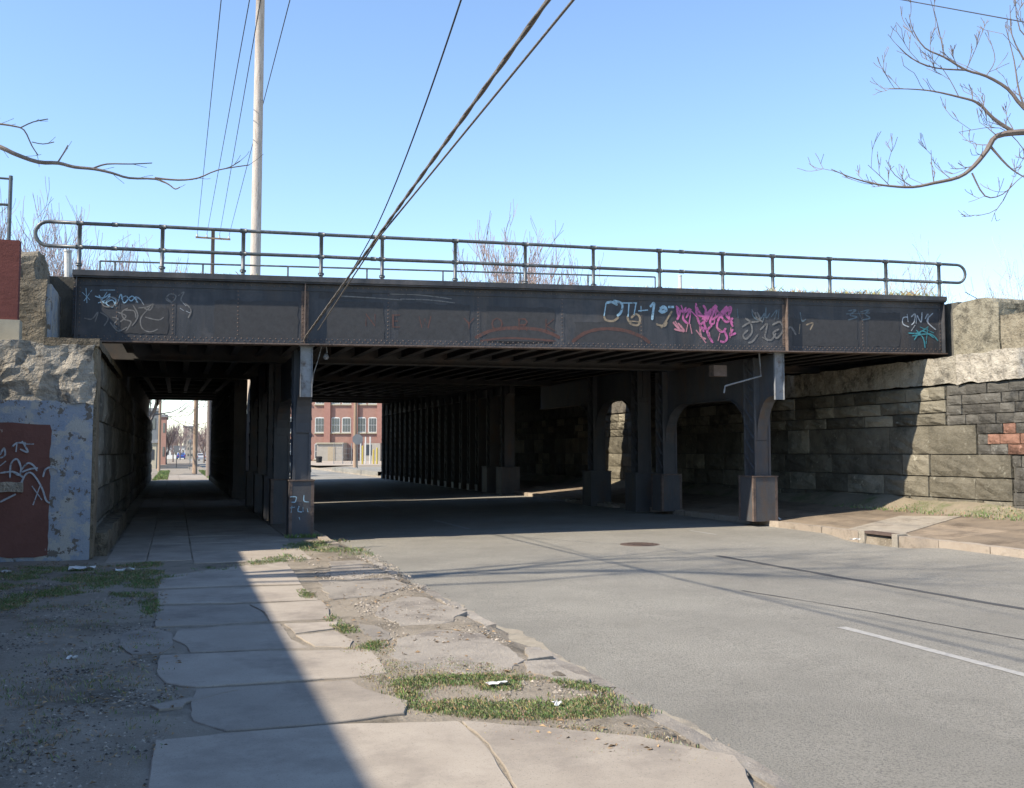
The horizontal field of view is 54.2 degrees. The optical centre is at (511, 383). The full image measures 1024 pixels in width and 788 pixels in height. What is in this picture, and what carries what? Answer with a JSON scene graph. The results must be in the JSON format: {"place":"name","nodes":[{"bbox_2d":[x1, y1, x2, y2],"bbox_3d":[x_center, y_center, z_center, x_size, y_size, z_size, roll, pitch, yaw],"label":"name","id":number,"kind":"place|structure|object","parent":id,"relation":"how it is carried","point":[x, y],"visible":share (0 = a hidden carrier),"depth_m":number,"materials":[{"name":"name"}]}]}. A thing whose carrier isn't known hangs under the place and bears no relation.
{"place":"outdoors","nodes":[
{"label":"outdoors","id":0,"kind":"place"},
{"bbox_2d":[311,461,380,465],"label":"gravel lot","id":1,"kind":"structure","parent":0,"point":[335,463],"depth_m":110.26,"materials":[{"name":"stone"}]},
{"bbox_2d":[316,456,321,462],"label":"trash bin","id":2,"kind":"object","parent":1,"relation":"on","point":[318,459],"visible":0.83,"depth_m":119.75,"materials":[{"name":"black plastic"}]},
{"bbox_2d":[333,443,359,463],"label":"chain link fence","id":3,"kind":"object","parent":1,"relation":"on","point":[343,453],"visible":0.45,"depth_m":106.04,"materials":[{"name":"grey metal"}]},
{"bbox_2d":[360,437,370,463],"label":"gate","id":4,"kind":"structure","parent":1,"relation":"on","point":[365,451],"depth_m":106.00,"materials":[{"name":"metal"}]},
{"bbox_2d":[376,447,377,463],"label":"bollard","id":5,"kind":"object","parent":1,"relation":"on","point":[377,455],"visible":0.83,"depth_m":103.96,"materials":[{"name":"metal"}]},
{"bbox_2d":[554,252,608,285],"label":"bare tree","id":6,"kind":"object","parent":1,"relation":"on","point":[589,276],"depth_m":102.35,"materials":[{"name":"brown plant"}]},
{"bbox_2d":[332,467,380,475],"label":"side street","id":7,"kind":"structure","parent":0,"point":[368,470],"depth_m":73.93,"materials":[{"name":"grey asphalt"}]},
{"bbox_2d":[105,475,752,787],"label":"sidewalk","id":8,"kind":"structure","parent":0,"point":[330,751],"depth_m":6.34,"materials":[{"name":"concrete"}]},
{"bbox_2d":[196,231,229,476],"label":"utility pole","id":9,"kind":"object","parent":8,"relation":"on","point":[208,435],"visible":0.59,"depth_m":65.10,"materials":[{"name":"brown wood"}]},
{"bbox_2d":[197,0,221,232],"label":"overhead wire","id":10,"kind":"object","parent":9,"relation":"attached to","point":[210,100],"visible":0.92,"depth_m":32.60,"materials":[{"name":"black metal"}]},
{"bbox_2d":[207,0,249,231],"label":"overhead wire","id":11,"kind":"object","parent":9,"relation":"attached to","point":[231,97],"visible":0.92,"depth_m":32.31,"materials":[{"name":"black metal"}]},
{"bbox_2d":[219,0,260,235],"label":"overhead wire","id":12,"kind":"object","parent":9,"relation":"attached to","point":[243,97],"visible":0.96,"depth_m":32.06,"materials":[{"name":"black metal"}]},
{"bbox_2d":[229,0,289,234],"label":"overhead wire","id":13,"kind":"object","parent":9,"relation":"attached to","point":[265,93],"visible":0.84,"depth_m":30.61,"materials":[{"name":"black metal"}]},
{"bbox_2d":[245,0,264,489],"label":"utility pole","id":14,"kind":"object","parent":8,"relation":"on","point":[256,205],"visible":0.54,"depth_m":33.23,"materials":[{"name":"wood"}]},
{"bbox_2d":[72,269,947,536],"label":"girder bridge","id":15,"kind":"structure","parent":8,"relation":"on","point":[744,351],"depth_m":20.85,"materials":[{"name":"metal"}]},
{"bbox_2d":[291,0,550,365],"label":"lashed cable","id":16,"kind":"object","parent":15,"relation":"attached to","point":[525,31],"visible":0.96,"depth_m":8.10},
{"bbox_2d":[313,0,461,327],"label":"overhead cable","id":17,"kind":"object","parent":16,"relation":"attached to","point":[460,1],"visible":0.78,"depth_m":11.35,"materials":[{"name":"rubber"}]},
{"bbox_2d":[318,0,574,329],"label":"overhead cable","id":18,"kind":"object","parent":16,"relation":"attached to","point":[504,83],"visible":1,"depth_m":8.27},
{"bbox_2d":[33,220,966,295],"bbox_3d":[0.809,-2.398,20.433,19.562,0.997,0.120,1,-4,-13],"label":"pipe railing","id":19,"kind":"object","parent":15,"relation":"on","point":[242,253],"visible":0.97,"depth_m":19.99,"materials":[{"name":"metal"}]},
{"bbox_2d":[678,275,681,287],"bbox_3d":[4.175,-2.179,24.781,0.117,1.053,0.098,1,-4,-19],"label":"marker post","id":20,"kind":"object","parent":15,"relation":"on","point":[680,281],"visible":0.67,"depth_m":24.77,"materials":[{"name":"white plastic"}]},
{"bbox_2d":[870,255,925,294],"bbox_3d":[9.061,-2.325,23.314,1.245,1.310,0.817,-1,-4,9],"label":"dry weed","id":21,"kind":"object","parent":15,"relation":"on","point":[896,283],"visible":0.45,"depth_m":23.26,"materials":[{"name":"beige plant"}]},
{"bbox_2d":[906,233,938,295],"bbox_3d":[9.470,-2.542,22.976,0.793,1.695,1.439,-1,-4,13],"label":"dry weed","id":22,"kind":"object","parent":15,"relation":"on","point":[926,277],"visible":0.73,"depth_m":23.05,"materials":[{"name":"brown plant"}]},
{"bbox_2d":[0,458,891,787],"bbox_3d":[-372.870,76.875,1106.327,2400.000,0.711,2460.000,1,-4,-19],"label":"ground","id":23,"kind":"structure","parent":0,"point":[122,772],"depth_m":7.35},
{"bbox_2d":[66,655,77,658],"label":"litter","id":24,"kind":"object","parent":23,"relation":"on","point":[71,656],"visible":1,"depth_m":7.99,"materials":[{"name":"paper"}]},
{"bbox_2d":[0,276,152,561],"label":"stone abutment","id":25,"kind":"object","parent":23,"relation":"on","point":[76,429],"visible":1,"depth_m":15.43,"materials":[{"name":"stone"}]},
{"bbox_2d":[0,239,21,339],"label":"brick parapet","id":26,"kind":"structure","parent":25,"relation":"on","point":[10,273],"depth_m":15.61,"materials":[{"name":"red brick"}]},
{"bbox_2d":[0,175,12,239],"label":"chain link fence","id":27,"kind":"object","parent":26,"relation":"on","point":[9,203],"visible":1,"depth_m":15.76,"materials":[{"name":"metal"}]},
{"bbox_2d":[19,251,60,342],"bbox_3d":[-8.670,-1.390,17.641,1.182,1.917,2.163,1,-4,-19],"label":"stone pedestal","id":28,"kind":"object","parent":25,"relation":"on","point":[40,310],"visible":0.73,"depth_m":16.80,"materials":[{"name":"stone"}]},
{"bbox_2d":[64,249,71,276],"bbox_3d":[-8.302,-2.097,18.695,0.169,0.825,0.142,1,-4,-19],"label":"marker post","id":29,"kind":"object","parent":25,"relation":"on","point":[67,262],"visible":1,"depth_m":18.66,"materials":[{"name":"white plastic"}]},
{"bbox_2d":[68,565,95,569],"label":"litter","id":30,"kind":"object","parent":23,"relation":"on","point":[78,567],"visible":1,"depth_m":13.99,"materials":[{"name":"white paper"}]},
{"bbox_2d":[115,567,134,570],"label":"litter","id":31,"kind":"object","parent":23,"relation":"on","point":[129,568],"visible":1,"depth_m":13.87,"materials":[{"name":"white paper"}]},
{"bbox_2d":[0,118,261,189],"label":"bare tree","id":32,"kind":"object","parent":23,"relation":"on","point":[21,156],"visible":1,"depth_m":11.99,"materials":[{"name":"brown plant"}]},
{"bbox_2d":[149,408,158,458],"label":"grey house","id":33,"kind":"structure","parent":23,"relation":"on","point":[155,420],"depth_m":112.23,"materials":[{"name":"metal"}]},
{"bbox_2d":[152,418,155,428],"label":"window","id":34,"kind":"structure","parent":33,"relation":"in","point":[154,419],"depth_m":112.24,"materials":[{"name":"grey glass"}]},
{"bbox_2d":[150,439,157,468],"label":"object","id":35,"kind":"structure","parent":23,"relation":"on","point":[154,452],"depth_m":100.01,"materials":[{"name":"beige concrete"}]},
{"bbox_2d":[157,400,161,470],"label":"utility pole","id":36,"kind":"object","parent":23,"relation":"on","point":[159,440],"visible":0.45,"depth_m":88.04,"materials":[{"name":"brown wood"}]},
{"bbox_2d":[160,414,168,464],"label":"brick house","id":37,"kind":"structure","parent":23,"relation":"on","point":[164,418],"depth_m":130.20,"materials":[{"name":"red brick"}]},
{"bbox_2d":[135,260,206,434],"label":"bare tree","id":38,"kind":"object","parent":23,"relation":"on","point":[153,412],"visible":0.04,"depth_m":74.52,"materials":[{"name":"brown plant"}]},
{"bbox_2d":[166,418,179,463],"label":"bare tree","id":39,"kind":"object","parent":23,"relation":"on","point":[169,438],"visible":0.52,"depth_m":135.03,"materials":[{"name":"brown plant"}]},
{"bbox_2d":[167,446,184,458],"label":"building","id":40,"kind":"structure","parent":23,"relation":"on","point":[169,455],"depth_m":240.07,"materials":[{"name":"grey metal"}]},
{"bbox_2d":[174,446,178,467],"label":"street sign","id":41,"kind":"object","parent":23,"relation":"on","point":[176,449],"visible":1,"depth_m":105.01,"materials":[{"name":"metal"}]},
{"bbox_2d":[167,417,191,461],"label":"bare tree","id":42,"kind":"object","parent":23,"relation":"on","point":[176,444],"visible":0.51,"depth_m":164.98,"materials":[{"name":"brown plant"}]},
{"bbox_2d":[177,453,184,458],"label":"parked car","id":43,"kind":"object","parent":23,"relation":"on","point":[182,455],"visible":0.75,"depth_m":228.13,"materials":[{"name":"blue metal"}]},
{"bbox_2d":[173,422,191,459],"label":"bare tree","id":44,"kind":"object","parent":23,"relation":"on","point":[181,445],"visible":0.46,"depth_m":210.11,"materials":[{"name":"brown plant"}]},
{"bbox_2d":[167,410,206,445],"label":"woodland","id":45,"kind":"object","parent":23,"relation":"on","point":[188,425],"depth_m":337.79,"materials":[{"name":"brown plant"}]},
{"bbox_2d":[183,426,192,458],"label":"building","id":46,"kind":"structure","parent":23,"relation":"on","point":[187,453],"depth_m":260.24,"materials":[{"name":"concrete"}]},
{"bbox_2d":[192,400,197,473],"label":"utility pole","id":47,"kind":"object","parent":23,"relation":"on","point":[195,449],"visible":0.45,"depth_m":75.99,"materials":[{"name":"wood"}]},
{"bbox_2d":[187,420,206,460],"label":"bare tree","id":48,"kind":"object","parent":23,"relation":"on","point":[198,437],"visible":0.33,"depth_m":190.15,"materials":[{"name":"brown plant"}]},
{"bbox_2d":[198,423,206,462],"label":"bare tree","id":49,"kind":"object","parent":23,"relation":"on","point":[202,445],"visible":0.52,"depth_m":149.81,"materials":[{"name":"brown plant"}]},
{"bbox_2d":[314,530,338,545],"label":"kerb","id":50,"kind":"structure","parent":23,"relation":"on","point":[326,538],"depth_m":18.78,"materials":[{"name":"concrete"}]},
{"bbox_2d":[0,554,658,786],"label":"dead leaves","id":51,"kind":"object","parent":23,"relation":"on","point":[172,706],"visible":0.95,"depth_m":7.81,"materials":[{"name":"brown plant"}]},
{"bbox_2d":[316,443,347,460],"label":"shed","id":52,"kind":"structure","parent":23,"relation":"on","point":[326,451],"depth_m":142.78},
{"bbox_2d":[328,447,334,460],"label":"door","id":53,"kind":"structure","parent":52,"relation":"in","point":[331,450],"depth_m":142.72,"materials":[{"name":"beige metal"}]},
{"bbox_2d":[290,402,381,460],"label":"brick factory","id":54,"kind":"structure","parent":23,"relation":"on","point":[332,422],"depth_m":146.29,"materials":[{"name":"red brick"}]},
{"bbox_2d":[313,444,316,459],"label":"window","id":55,"kind":"structure","parent":54,"relation":"in","point":[315,444],"depth_m":146.07,"materials":[{"name":"glass"}]},
{"bbox_2d":[314,417,323,433],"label":"window","id":56,"kind":"structure","parent":54,"relation":"in","point":[319,421],"depth_m":146.32,"materials":[{"name":"white glass"}]},
{"bbox_2d":[330,417,340,433],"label":"window","id":57,"kind":"structure","parent":54,"relation":"in","point":[335,421],"depth_m":146.32,"materials":[{"name":"white glass"}]},
{"bbox_2d":[341,417,350,433],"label":"window","id":58,"kind":"structure","parent":54,"relation":"in","point":[346,421],"depth_m":146.32,"materials":[{"name":"white glass"}]},
{"bbox_2d":[358,417,366,433],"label":"window","id":59,"kind":"structure","parent":54,"relation":"in","point":[361,420],"depth_m":146.32,"materials":[{"name":"white glass"}]},
{"bbox_2d":[367,417,376,433],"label":"window","id":60,"kind":"structure","parent":54,"relation":"in","point":[372,421],"depth_m":146.32,"materials":[{"name":"white glass"}]},
{"bbox_2d":[136,377,544,498],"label":"girder bridge","id":61,"kind":"structure","parent":23,"relation":"on","point":[433,434],"depth_m":44.41,"materials":[{"name":"metal"}]},
{"bbox_2d":[99,260,655,286],"bbox_3d":[-2.846,-2.304,24.395,13.549,1.208,0.044,1,-4,-13],"label":"pipe railing","id":62,"kind":"object","parent":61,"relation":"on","point":[442,271],"visible":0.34,"depth_m":24.25,"materials":[{"name":"metal"}]},
{"bbox_2d":[353,403,356,466],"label":"utility pole","id":63,"kind":"object","parent":23,"relation":"on","point":[354,444],"visible":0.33,"depth_m":82.01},
{"bbox_2d":[352,434,362,467],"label":"street sign","id":64,"kind":"object","parent":23,"relation":"on","point":[357,439],"visible":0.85,"depth_m":78.05,"materials":[{"name":"metal"}]},
{"bbox_2d":[364,443,380,460],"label":"shed","id":65,"kind":"structure","parent":23,"relation":"on","point":[374,446],"depth_m":141.79,"materials":[{"name":"beige"}]},
{"bbox_2d":[366,445,371,454],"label":"window","id":66,"kind":"structure","parent":65,"relation":"in","point":[367,446],"depth_m":141.75,"materials":[{"name":"grey glass"}]},
{"bbox_2d":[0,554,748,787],"bbox_3d":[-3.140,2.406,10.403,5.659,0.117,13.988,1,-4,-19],"label":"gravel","id":67,"kind":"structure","parent":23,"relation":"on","point":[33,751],"depth_m":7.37,"materials":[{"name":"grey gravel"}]},
{"bbox_2d":[350,550,401,576],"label":"kerb","id":68,"kind":"structure","parent":23,"relation":"on","point":[376,563],"depth_m":14.92,"materials":[{"name":"concrete"}]},
{"bbox_2d":[127,361,668,518],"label":"girder bridge","id":69,"kind":"structure","parent":23,"relation":"on","point":[595,395],"depth_m":30.32,"materials":[{"name":"metal"}]},
{"bbox_2d":[318,559,589,682],"bbox_3d":[-1.359,2.452,11.099,1.290,0.104,8.599,1,-4,-19],"label":"worn concrete","id":70,"kind":"object","parent":23,"relation":"on","point":[477,649],"visible":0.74,"depth_m":8.88,"materials":[{"name":"grey concrete"}]},
{"bbox_2d":[414,584,495,628],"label":"kerb","id":71,"kind":"structure","parent":23,"relation":"on","point":[475,617],"depth_m":10.82,"materials":[{"name":"concrete"}]},
{"bbox_2d":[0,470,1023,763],"bbox_3d":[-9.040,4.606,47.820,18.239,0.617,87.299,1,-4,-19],"label":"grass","id":72,"kind":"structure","parent":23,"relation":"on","point":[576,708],"depth_m":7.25,"materials":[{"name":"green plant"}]},
{"bbox_2d":[486,680,508,684],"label":"litter","id":73,"kind":"object","parent":72,"relation":"on","point":[497,682],"visible":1,"depth_m":7.03,"materials":[{"name":"white paper"}]},
{"bbox_2d":[551,700,561,705],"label":"litter","id":74,"kind":"object","parent":72,"relation":"on","point":[556,703],"visible":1,"depth_m":6.45,"materials":[{"name":"white paper"}]},
{"bbox_2d":[449,204,578,284],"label":"bare tree","id":75,"kind":"object","parent":23,"relation":"on","point":[501,278],"visible":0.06,"depth_m":99.57,"materials":[{"name":"brown plant"}]},
{"bbox_2d":[565,499,619,507],"bbox_3d":[2.449,3.888,30.857,0.285,0.529,3.684,1,-4,-19],"label":"broken kerb edge","id":76,"kind":"object","parent":23,"relation":"on","point":[598,504],"visible":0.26,"depth_m":30.03,"materials":[{"name":"concrete"}]},
{"bbox_2d":[525,647,794,787],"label":"kerb","id":77,"kind":"structure","parent":23,"relation":"on","point":[761,774],"depth_m":5.90,"materials":[{"name":"concrete"}]},
{"bbox_2d":[514,491,858,542],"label":"kerb","id":78,"kind":"structure","parent":23,"relation":"on","point":[846,534],"depth_m":22.40,"materials":[{"name":"concrete"}]},
{"bbox_2d":[486,302,1023,508],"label":"stone abutment","id":79,"kind":"object","parent":23,"relation":"on","point":[949,426],"visible":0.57,"depth_m":24.22,"materials":[{"name":"stone"}]},
{"bbox_2d":[901,261,955,301],"bbox_3d":[9.935,-2.274,23.716,1.112,1.261,1.026,1,-4,-19],"label":"dry weed","id":80,"kind":"object","parent":79,"relation":"on","point":[927,285],"visible":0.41,"depth_m":23.54,"materials":[{"name":"beige plant"}]},
{"bbox_2d":[952,297,1023,354],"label":"concrete parapet","id":81,"kind":"structure","parent":79,"relation":"on","point":[982,325],"depth_m":20.77,"materials":[{"name":"beige concrete"}]},
{"bbox_2d":[520,474,1023,519],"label":"earth bank","id":82,"kind":"structure","parent":23,"relation":"on","point":[835,498],"depth_m":24.05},
{"bbox_2d":[858,530,906,547],"bbox_3d":[6.851,3.026,18.483,0.222,0.570,1.080,1,-4,-19],"label":"storm drain","id":83,"kind":"object","parent":23,"relation":"on","point":[862,534],"visible":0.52,"depth_m":18.45,"materials":[{"name":"concrete"}]},
{"bbox_2d":[899,536,1023,557],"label":"kerb","id":84,"kind":"structure","parent":23,"relation":"on","point":[914,542],"depth_m":16.59,"materials":[{"name":"concrete"}]},
{"bbox_2d":[0,0,1023,444],"label":"sky","id":85,"kind":"structure","parent":0,"point":[687,125],"materials":[{"name":"blue"}]},
{"bbox_2d":[189,459,1023,787],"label":"road","id":86,"kind":"structure","parent":0,"point":[679,621],"depth_m":10.42,"materials":[{"name":"grey asphalt"}]},
{"bbox_2d":[197,453,205,460],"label":"parked car","id":87,"kind":"object","parent":86,"relation":"on","point":[199,456],"visible":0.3,"depth_m":187.99,"materials":[{"name":"silver metal"}]},
{"bbox_2d":[362,552,771,770],"bbox_3d":[-0.349,2.473,10.648,0.316,0.004,14.280,1,-4,-19],"label":"gutter grit","id":88,"kind":"object","parent":86,"relation":"on","point":[517,636],"visible":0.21,"depth_m":9.18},
{"bbox_2d":[620,542,659,545],"bbox_3d":[2.333,2.939,18.224,0.720,0.068,0.720,1,-4,-19],"label":"manhole cover","id":89,"kind":"object","parent":86,"relation":"on","point":[639,544],"visible":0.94,"depth_m":18.13,"materials":[{"name":"metal"}]},
{"bbox_2d":[717,555,1023,609],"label":"tar seam","id":90,"kind":"object","parent":86,"relation":"on","point":[878,583],"visible":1,"depth_m":12.72,"materials":[{"name":"black asphalt"}]},
{"bbox_2d":[742,590,1023,639],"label":"tar seam","id":91,"kind":"object","parent":86,"relation":"on","point":[892,615],"visible":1,"depth_m":10.23,"materials":[{"name":"black asphalt"}]},
{"bbox_2d":[837,627,1023,675],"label":"lane marking","id":92,"kind":"object","parent":86,"relation":"on","point":[940,652],"visible":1,"depth_m":8.55,"materials":[{"name":"paint"}]},
{"bbox_2d":[520,480,1023,548],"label":"pavement","id":93,"kind":"structure","parent":0,"point":[1000,532],"depth_m":21.78,"materials":[{"name":"concrete"}]},
{"bbox_2d":[849,516,961,535],"bbox_3d":[7.567,2.745,19.594,1.540,0.241,3.032,-3,-5,40],"label":"pavement patch","id":94,"kind":"object","parent":93,"relation":"on","point":[902,524],"visible":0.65,"depth_m":19.72,"materials":[{"name":"concrete"}]},
{"bbox_2d":[903,0,1023,22],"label":"overhead wire","id":95,"kind":"object","parent":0,"point":[965,11],"visible":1,"depth_m":12.84,"materials":[{"name":"black metal"}]},
{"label":"embankment","id":96,"kind":"structure","parent":0,"visible":0},
{"bbox_2d":[797,0,1023,221],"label":"bare tree","id":97,"kind":"object","parent":96,"relation":"on","point":[1012,132],"visible":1,"depth_m":17.99,"materials":[{"name":"brown plant"}]},
{"bbox_2d":[954,275,1007,301],"bbox_3d":[11.220,-1.928,24.265,1.164,1.645,1.177,1,-4,-19],"label":"dry weed","id":98,"kind":"object","parent":96,"relation":"on","point":[971,290],"visible":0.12,"depth_m":24.41,"materials":[{"name":"beige plant"}]},
{"bbox_2d":[964,263,1023,297],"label":"dry weed","id":99,"kind":"object","parent":96,"relation":"on","point":[990,287],"visible":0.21,"depth_m":24.59,"materials":[{"name":"beige plant"}]},
{"bbox_2d":[982,244,1023,298],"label":"dry weed","id":100,"kind":"object","parent":96,"relation":"on","point":[1006,282],"visible":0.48,"depth_m":24.08,"materials":[{"name":"beige plant"}]},
{"bbox_2d":[992,239,1023,299],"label":"dry weed","id":101,"kind":"object","parent":96,"relation":"on","point":[1008,274],"visible":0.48,"depth_m":24.30,"materials":[{"name":"brown plant"}]},
{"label":"embankment","id":102,"kind":"structure","parent":0,"visible":0},
{"bbox_2d":[1,195,87,276],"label":"leafless shrub","id":103,"kind":"object","parent":102,"relation":"on","point":[76,217],"visible":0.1,"depth_m":44.77,"materials":[{"name":"brown plant"}]},
{"bbox_2d":[0,179,130,276],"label":"leafless shrub","id":104,"kind":"object","parent":102,"relation":"on","point":[44,240],"visible":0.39,"depth_m":40.48,"materials":[{"name":"brown plant"}]},
{"bbox_2d":[11,221,135,275],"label":"leafless shrub","id":105,"kind":"object","parent":102,"relation":"on","point":[83,268],"visible":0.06,"depth_m":43.51,"materials":[{"name":"brown plant"}]},
{"bbox_2d":[43,234,150,270],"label":"leafless shrub","id":106,"kind":"object","parent":102,"relation":"on","point":[110,256],"visible":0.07,"depth_m":49.51,"materials":[{"name":"brown plant"}]},
{"bbox_2d":[89,240,137,270],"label":"leafless shrub","id":107,"kind":"object","parent":102,"relation":"on","point":[114,259],"visible":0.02,"depth_m":48.14,"materials":[{"name":"brown plant"}]},
{"bbox_2d":[82,239,189,272],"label":"leafless shrub","id":108,"kind":"object","parent":102,"relation":"on","point":[133,266],"visible":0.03,"depth_m":46.47,"materials":[{"name":"brown plant"}]}
]}

